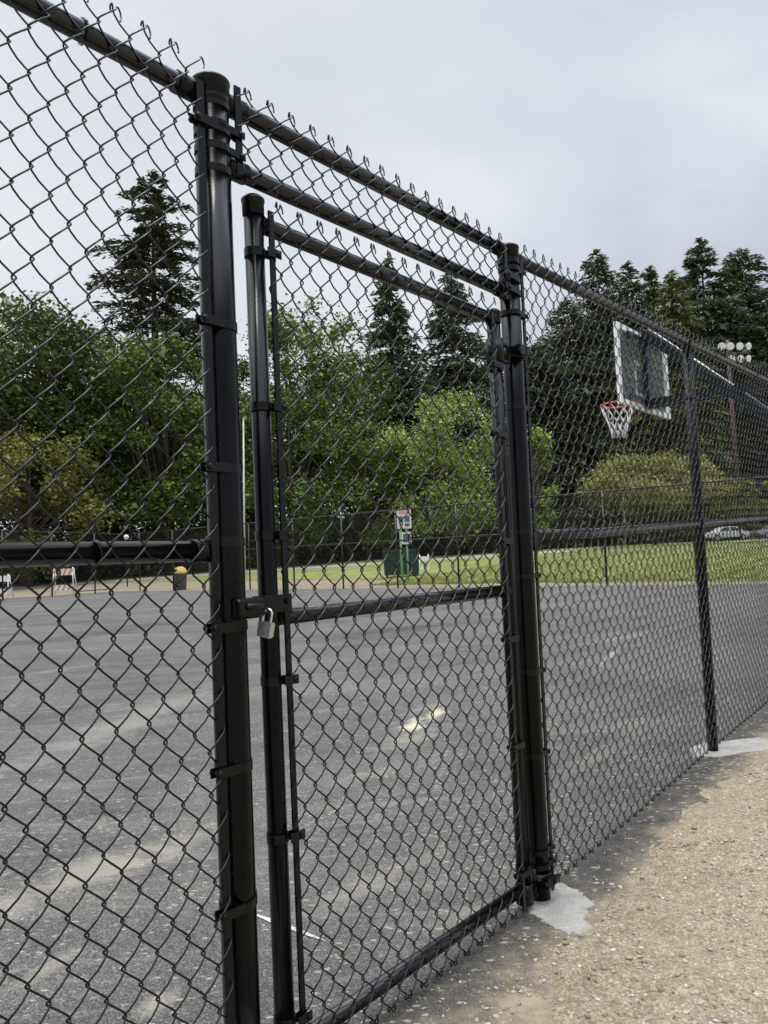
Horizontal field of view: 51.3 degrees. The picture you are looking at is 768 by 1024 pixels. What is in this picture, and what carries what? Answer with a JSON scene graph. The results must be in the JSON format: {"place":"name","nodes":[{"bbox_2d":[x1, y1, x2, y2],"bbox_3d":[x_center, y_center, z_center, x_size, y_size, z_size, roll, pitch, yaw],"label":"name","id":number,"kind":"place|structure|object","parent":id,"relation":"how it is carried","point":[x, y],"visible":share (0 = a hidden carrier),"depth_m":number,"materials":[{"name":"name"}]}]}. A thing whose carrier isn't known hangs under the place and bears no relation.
{"place":"outdoors","nodes":[
{"label":"outdoors","id":0,"kind":"place"},
{"bbox_2d":[0,543,767,1023],"bbox_3d":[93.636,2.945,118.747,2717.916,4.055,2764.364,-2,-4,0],"label":"ground","id":1,"kind":"structure","parent":0,"point":[684,905],"depth_m":2.61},
{"bbox_2d":[0,574,13,597],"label":"barricade","id":2,"kind":"object","parent":1,"relation":"on","point":[6,580],"visible":0.6,"depth_m":45.27,"materials":[{"name":"white paint"}]},
{"bbox_2d":[0,425,121,586],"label":"broadleaf tree","id":3,"kind":"object","parent":1,"relation":"on","point":[90,508],"visible":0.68,"depth_m":65.60,"materials":[{"name":"green plant"}]},
{"bbox_2d":[0,0,235,1023],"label":"chain link fence","id":4,"kind":"object","parent":1,"relation":"on","point":[81,31],"visible":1,"depth_m":1.65,"materials":[{"name":"black metal"}]},
{"bbox_2d":[174,567,186,589],"bbox_3d":[-12.143,3.951,47.676,0.880,1.400,0.880,-2,-4,0],"label":"litter bin","id":5,"kind":"object","parent":1,"relation":"on","point":[179,575],"visible":0.58,"depth_m":47.34,"materials":[{"name":"grey plastic"}]},
{"bbox_2d":[0,540,761,588],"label":"footpath","id":6,"kind":"structure","parent":1,"relation":"on","point":[281,568],"depth_m":63.26,"materials":[{"name":"beige concrete"}]},
{"bbox_2d":[0,584,767,1023],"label":"court surface","id":7,"kind":"object","parent":1,"relation":"on","point":[22,702],"visible":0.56,"depth_m":4.27,"materials":[{"name":"grey asphalt"}]},
{"bbox_2d":[50,567,77,595],"bbox_3d":[-18.986,4.102,47.483,1.435,1.632,0.759,-2,-4,0],"label":"barricade","id":8,"kind":"object","parent":7,"relation":"on","point":[64,573],"visible":0.58,"depth_m":47.38,"materials":[{"name":"white paint"}]},
{"bbox_2d":[0,530,131,600],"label":"chain link fence","id":9,"kind":"object","parent":7,"relation":"on","point":[51,574],"visible":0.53,"depth_m":44.25,"materials":[{"name":"black metal"}]},
{"bbox_2d":[257,914,325,940],"bbox_3d":[-0.342,1.422,2.752,0.393,0.001,0.024,-5,-5,39],"label":"chalk line","id":10,"kind":"object","parent":7,"relation":"on","point":[268,919],"visible":0.49,"depth_m":2.72,"materials":[{"name":"white paint"}]},
{"bbox_2d":[513,883,594,935],"bbox_3d":[0.626,1.407,2.836,0.272,0.038,0.452,0,-4,-28],"label":"concrete footing","id":11,"kind":"object","parent":7,"relation":"on","point":[557,909],"visible":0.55,"depth_m":2.79,"materials":[{"name":"grey concrete"}]},
{"bbox_2d":[497,242,559,901],"bbox_3d":[0.529,0.342,2.953,0.108,2.731,0.168,-5,-5,39],"label":"gate post","id":12,"kind":"object","parent":11,"relation":"on","point":[516,352],"visible":0.79,"depth_m":2.94,"materials":[{"name":"black metal"}]},
{"bbox_2d":[229,85,510,299],"bbox_3d":[0.035,-0.919,2.479,0.067,0.253,1.352,-5,-5,39],"label":"chain link transom","id":13,"kind":"object","parent":12,"relation":"attached to","point":[242,112],"visible":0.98,"depth_m":2.31,"materials":[{"name":"black metal"}]},
{"bbox_2d":[233,193,538,1023],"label":"walk gate","id":14,"kind":"structure","parent":12,"relation":"attached to","point":[259,225],"depth_m":2.18,"materials":[{"name":"black metal"}]},
{"bbox_2d":[256,608,274,638],"bbox_3d":[-0.276,0.259,1.867,0.042,0.071,0.019,-4,-4,24],"label":"padlock","id":15,"kind":"object","parent":14,"relation":"hanging from","point":[265,628],"visible":1,"depth_m":1.86,"materials":[{"name":"metal"}]},
{"bbox_2d":[600,321,767,438],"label":"basketball hoop","id":16,"kind":"object","parent":7,"relation":"on","point":[664,360],"visible":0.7,"depth_m":10.69,"materials":[{"name":"white paint"}]},
{"bbox_2d":[690,737,767,756],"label":"concrete footing","id":17,"kind":"object","parent":7,"relation":"on","point":[736,746],"visible":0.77,"depth_m":4.53,"materials":[{"name":"grey concrete"}]},
{"bbox_2d":[396,509,411,581],"bbox_3d":[1.070,1.803,40.518,0.729,3.870,0.185,-2,-4,0],"label":"notice board","id":18,"kind":"object","parent":1,"relation":"on","point":[408,525],"visible":0.66,"depth_m":40.50,"materials":[{"name":"green paint"}]},
{"bbox_2d":[130,476,767,590],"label":"chain link fence","id":19,"kind":"object","parent":1,"relation":"on","point":[457,537],"visible":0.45,"depth_m":35.09,"materials":[{"name":"black metal"}]},
{"bbox_2d":[519,244,767,890],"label":"chain link fence","id":20,"kind":"object","parent":1,"relation":"on","point":[699,522],"visible":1,"depth_m":3.94,"materials":[{"name":"black metal"}]},
{"bbox_2d":[660,236,767,500],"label":"conifer tree","id":21,"kind":"object","parent":1,"relation":"on","point":[698,251],"visible":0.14,"depth_m":96.13,"materials":[{"name":"green plant"}]},
{"bbox_2d":[700,248,767,522],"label":"conifer tree","id":22,"kind":"object","parent":1,"relation":"on","point":[735,268],"visible":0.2,"depth_m":97.07,"materials":[{"name":"green plant"}]},
{"bbox_2d":[746,282,767,483],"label":"conifer tree","id":23,"kind":"object","parent":1,"relation":"on","point":[764,359],"visible":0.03,"depth_m":100.36,"materials":[{"name":"green plant"}]},
{"bbox_2d":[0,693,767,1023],"bbox_3d":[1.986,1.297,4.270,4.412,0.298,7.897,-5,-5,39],"label":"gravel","id":24,"kind":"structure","parent":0,"point":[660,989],"depth_m":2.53,"materials":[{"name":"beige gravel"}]},
{"bbox_2d":[0,0,767,540],"label":"sky","id":25,"kind":"structure","parent":0,"point":[635,131],"materials":[{"name":"grey"}]},
{"bbox_2d":[19,539,767,584],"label":"lawn","id":26,"kind":"structure","parent":0,"point":[432,563],"depth_m":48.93,"materials":[{"name":"green plant"}]},
{"bbox_2d":[7,321,140,577],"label":"broadleaf tree","id":27,"kind":"object","parent":26,"relation":"on","point":[98,345],"visible":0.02,"depth_m":78.74,"materials":[{"name":"green plant"}]},
{"bbox_2d":[0,283,152,582],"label":"broadleaf tree","id":28,"kind":"object","parent":26,"relation":"on","point":[33,328],"visible":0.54,"depth_m":70.08,"materials":[{"name":"green plant"}]},
{"bbox_2d":[45,405,160,577],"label":"broadleaf tree","id":29,"kind":"object","parent":26,"relation":"on","point":[115,530],"visible":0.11,"depth_m":74.57,"materials":[{"name":"green plant"}]},
{"bbox_2d":[85,169,205,537],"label":"conifer tree","id":30,"kind":"object","parent":26,"relation":"on","point":[159,234],"visible":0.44,"depth_m":82.85,"materials":[{"name":"green plant"}]},
{"bbox_2d":[73,328,251,574],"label":"broadleaf tree","id":31,"kind":"object","parent":26,"relation":"on","point":[169,403],"visible":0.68,"depth_m":68.72,"materials":[{"name":"green plant"}]},
{"bbox_2d":[199,350,277,538],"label":"broadleaf tree","id":32,"kind":"object","parent":26,"relation":"on","point":[243,369],"visible":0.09,"depth_m":75.98,"materials":[{"name":"green plant"}]},
{"bbox_2d":[243,418,245,577],"bbox_3d":[-9.395,-0.770,53.671,0.363,11.197,0.150,-2,-4,0],"label":"utility pole","id":33,"kind":"object","parent":26,"relation":"on","point":[244,494],"visible":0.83,"depth_m":53.66,"materials":[{"name":"grey metal"}]},
{"bbox_2d":[239,386,362,566],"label":"broadleaf tree","id":34,"kind":"object","parent":26,"relation":"on","point":[308,436],"visible":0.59,"depth_m":67.80,"materials":[{"name":"green plant"}]},
{"bbox_2d":[238,290,393,561],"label":"broadleaf tree","id":35,"kind":"object","parent":26,"relation":"on","point":[326,372],"visible":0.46,"depth_m":72.67,"materials":[{"name":"green plant"}]},
{"bbox_2d":[302,338,417,541],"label":"broadleaf tree","id":36,"kind":"object","parent":26,"relation":"on","point":[374,381],"visible":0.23,"depth_m":78.12,"materials":[{"name":"green plant"}]},
{"bbox_2d":[303,415,420,559],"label":"broadleaf tree","id":37,"kind":"object","parent":26,"relation":"on","point":[364,445],"visible":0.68,"depth_m":67.88,"materials":[{"name":"green plant"}]},
{"bbox_2d":[0,272,767,572],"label":"wood","id":38,"kind":"object","parent":26,"relation":"on","point":[709,318],"visible":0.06,"depth_m":91.27,"materials":[{"name":"green plant"}]},
{"bbox_2d":[0,501,767,586],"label":"undergrowth","id":39,"kind":"object","parent":26,"relation":"on","point":[113,567],"visible":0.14,"depth_m":70.70,"materials":[{"name":"green plant"}]},
{"bbox_2d":[335,257,464,553],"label":"conifer tree","id":40,"kind":"object","parent":26,"relation":"on","point":[385,341],"visible":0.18,"depth_m":84.19,"materials":[{"name":"green plant"}]},
{"bbox_2d":[382,549,419,577],"bbox_3d":[0.952,2.840,44.397,2.062,1.520,1.220,-2,-4,0],"label":"waste skip","id":41,"kind":"object","parent":26,"relation":"on","point":[410,559],"visible":0.56,"depth_m":43.91,"materials":[{"name":"green metal"}]},
{"bbox_2d":[376,383,505,555],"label":"broadleaf tree","id":42,"kind":"object","parent":26,"relation":"on","point":[426,448],"visible":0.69,"depth_m":65.27,"materials":[{"name":"green plant"}]},
{"bbox_2d":[392,273,529,553],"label":"conifer tree","id":43,"kind":"object","parent":26,"relation":"on","point":[441,333],"visible":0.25,"depth_m":86.37,"materials":[{"name":"green plant"}]},
{"bbox_2d":[508,427,559,550],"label":"broadleaf tree","id":44,"kind":"object","parent":26,"relation":"on","point":[536,462],"visible":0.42,"depth_m":69.00,"materials":[{"name":"green plant"}]},
{"bbox_2d":[485,342,628,548],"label":"conifer tree","id":45,"kind":"object","parent":26,"relation":"on","point":[531,370],"visible":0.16,"depth_m":90.45,"materials":[{"name":"green plant"}]},
{"bbox_2d":[495,297,686,549],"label":"conifer tree","id":46,"kind":"object","parent":26,"relation":"on","point":[554,338],"visible":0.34,"depth_m":91.46,"materials":[{"name":"green plant"}]},
{"bbox_2d":[550,249,685,541],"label":"conifer tree","id":47,"kind":"object","parent":26,"relation":"on","point":[597,267],"visible":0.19,"depth_m":95.99,"materials":[{"name":"green plant"}]},
{"bbox_2d":[592,260,687,534],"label":"conifer tree","id":48,"kind":"object","parent":26,"relation":"on","point":[635,287],"visible":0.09,"depth_m":99.01,"materials":[{"name":"green plant"}]},
{"bbox_2d":[572,447,729,544],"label":"broadleaf tree","id":49,"kind":"object","parent":26,"relation":"on","point":[613,474],"visible":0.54,"depth_m":68.66,"materials":[{"name":"green plant"}]},
{"bbox_2d":[620,265,707,481],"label":"conifer tree","id":50,"kind":"object","parent":26,"relation":"on","point":[649,275],"visible":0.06,"depth_m":100.31,"materials":[{"name":"green plant"}]},
{"bbox_2d":[623,270,767,543],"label":"conifer tree","id":51,"kind":"object","parent":26,"relation":"on","point":[670,294],"visible":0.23,"depth_m":89.58,"materials":[{"name":"green plant"}]},
{"bbox_2d":[705,526,749,540],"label":"parked car","id":52,"kind":"object","parent":26,"relation":"on","point":[726,529],"visible":0.4,"depth_m":81.22,"materials":[{"name":"white paint"}]},
{"bbox_2d":[718,340,751,539],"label":"floodlight mast","id":53,"kind":"object","parent":26,"relation":"on","point":[728,345],"visible":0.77,"depth_m":82.62,"materials":[{"name":"grey metal"}]},
{"bbox_2d":[706,477,767,539],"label":"broadleaf tree","id":54,"kind":"object","parent":26,"relation":"on","point":[730,508],"visible":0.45,"depth_m":77.53,"materials":[{"name":"green plant"}]},
{"bbox_2d":[750,525,767,538],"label":"parked car","id":55,"kind":"object","parent":26,"relation":"on","point":[765,529],"visible":0.53,"depth_m":81.37,"materials":[{"name":"silver metal"}]},
{"bbox_2d":[419,554,430,569],"bbox_3d":[2.455,3.077,48.898,0.742,0.969,0.757,-2,-4,0],"label":"sandwich board","id":56,"kind":"object","parent":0,"point":[425,558],"visible":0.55,"depth_m":48.75,"materials":[{"name":"white paint"}]},
{"bbox_3d":[-0.300,1.376,1.802,0.314,0.045,0.282,-2,-4,0],"label":"concrete footing","id":57,"kind":"object","parent":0,"visible":0},
{"bbox_2d":[188,71,260,1023],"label":"gate post","id":58,"kind":"object","parent":57,"relation":"on","point":[221,133],"visible":0.77,"depth_m":1.84,"materials":[{"name":"black metal"}]}
]}

